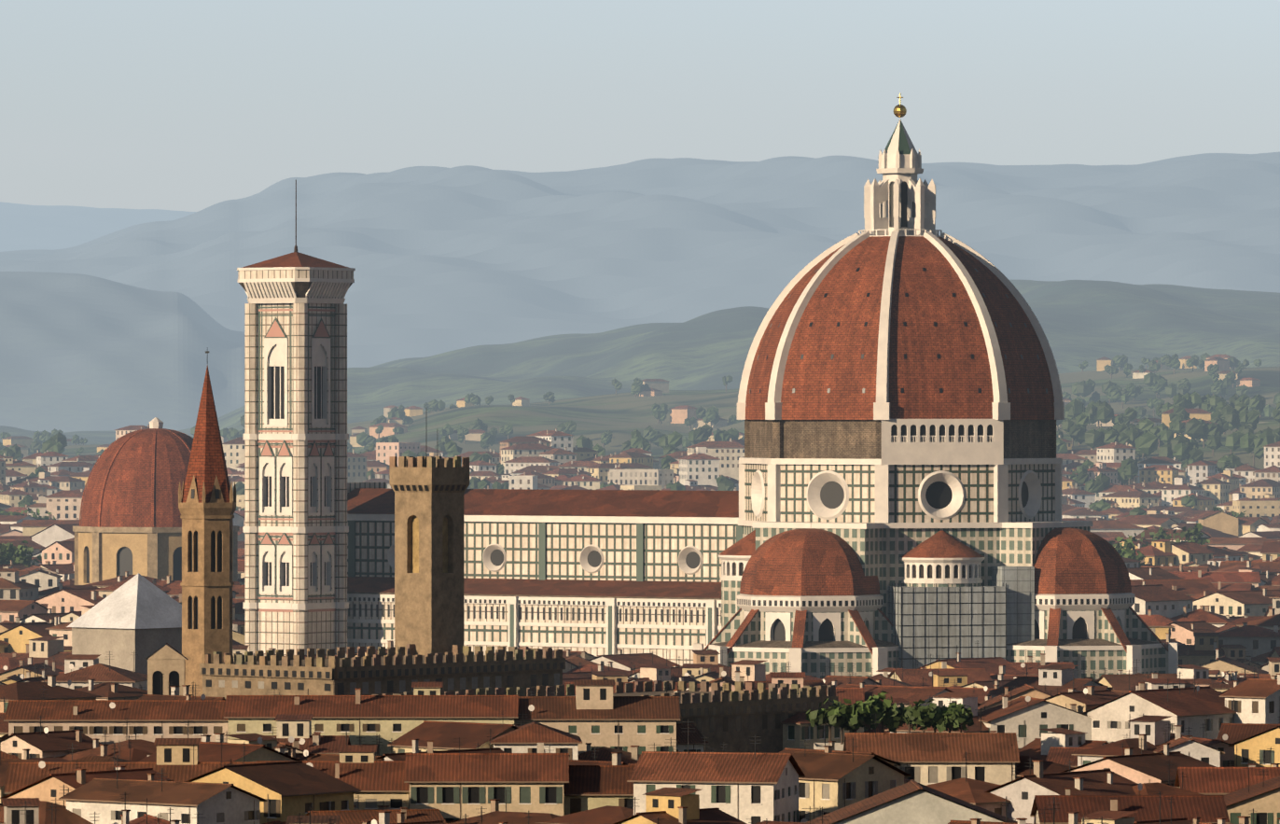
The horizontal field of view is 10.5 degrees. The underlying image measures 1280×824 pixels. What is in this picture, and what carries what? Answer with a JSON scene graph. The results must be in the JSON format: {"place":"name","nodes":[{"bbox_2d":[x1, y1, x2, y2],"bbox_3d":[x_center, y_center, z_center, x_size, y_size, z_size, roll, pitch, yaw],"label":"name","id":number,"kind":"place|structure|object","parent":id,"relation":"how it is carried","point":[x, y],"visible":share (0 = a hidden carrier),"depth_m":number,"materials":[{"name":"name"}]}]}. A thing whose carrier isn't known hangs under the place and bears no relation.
{"place":"outdoors","nodes":[
{"label":"outdoors","id":0,"kind":"place"},
{"bbox_2d":[0,152,1279,477],"bbox_3d":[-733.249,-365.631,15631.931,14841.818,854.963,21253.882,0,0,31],"label":"hills","id":1,"kind":"structure","parent":0,"point":[575,292],"depth_m":12107.75,"materials":[{"name":"green plant"}]},
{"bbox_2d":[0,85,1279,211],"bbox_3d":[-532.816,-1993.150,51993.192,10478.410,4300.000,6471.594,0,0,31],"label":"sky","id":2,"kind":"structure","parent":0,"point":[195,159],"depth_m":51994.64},
{"label":"ground","id":3,"kind":"structure","parent":0,"visible":0},
{"bbox_2d":[72,350,469,695],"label":"towers","id":4,"kind":"structure","parent":3,"relation":"on","point":[158,501],"depth_m":1032.72,"materials":[{"name":"stone"}]},
{"bbox_2d":[236,179,355,655],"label":"campanile","id":5,"kind":"structure","parent":3,"relation":"on","point":[296,526],"depth_m":1328.34,"materials":[{"name":"stone"}]},
{"bbox_2d":[0,505,1248,744],"bbox_3d":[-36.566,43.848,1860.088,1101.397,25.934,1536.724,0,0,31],"label":"trees","id":6,"kind":"object","parent":3,"relation":"on","point":[890,716],"visible":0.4,"depth_m":929.74,"materials":[{"name":"green plant"}]},
{"bbox_2d":[0,510,1279,823],"bbox_3d":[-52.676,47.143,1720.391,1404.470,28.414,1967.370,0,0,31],"label":"houses","id":7,"kind":"structure","parent":3,"relation":"on","point":[1058,729],"depth_m":893.39,"materials":[{"name":"paint"}]},
{"bbox_2d":[0,352,1279,523],"bbox_3d":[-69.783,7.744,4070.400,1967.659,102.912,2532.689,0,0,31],"label":"city","id":8,"kind":"object","parent":3,"relation":"on","point":[1110,478],"visible":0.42,"depth_m":3269.63,"materials":[{"name":"paint"}]},
{"bbox_2d":[3,572,1279,823],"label":"buildings","id":9,"kind":"structure","parent":3,"relation":"on","point":[362,700],"depth_m":901.94,"materials":[{"name":"paint"}]},
{"bbox_2d":[347,93,1178,679],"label":"cathedral","id":10,"kind":"structure","parent":3,"relation":"on","point":[897,493],"depth_m":1278.54,"materials":[{"name":"stone"}]},
{"bbox_2d":[813,742,843,750],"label":"wall","id":11,"kind":"structure","parent":3,"relation":"on","point":[820,745],"depth_m":936.25,"materials":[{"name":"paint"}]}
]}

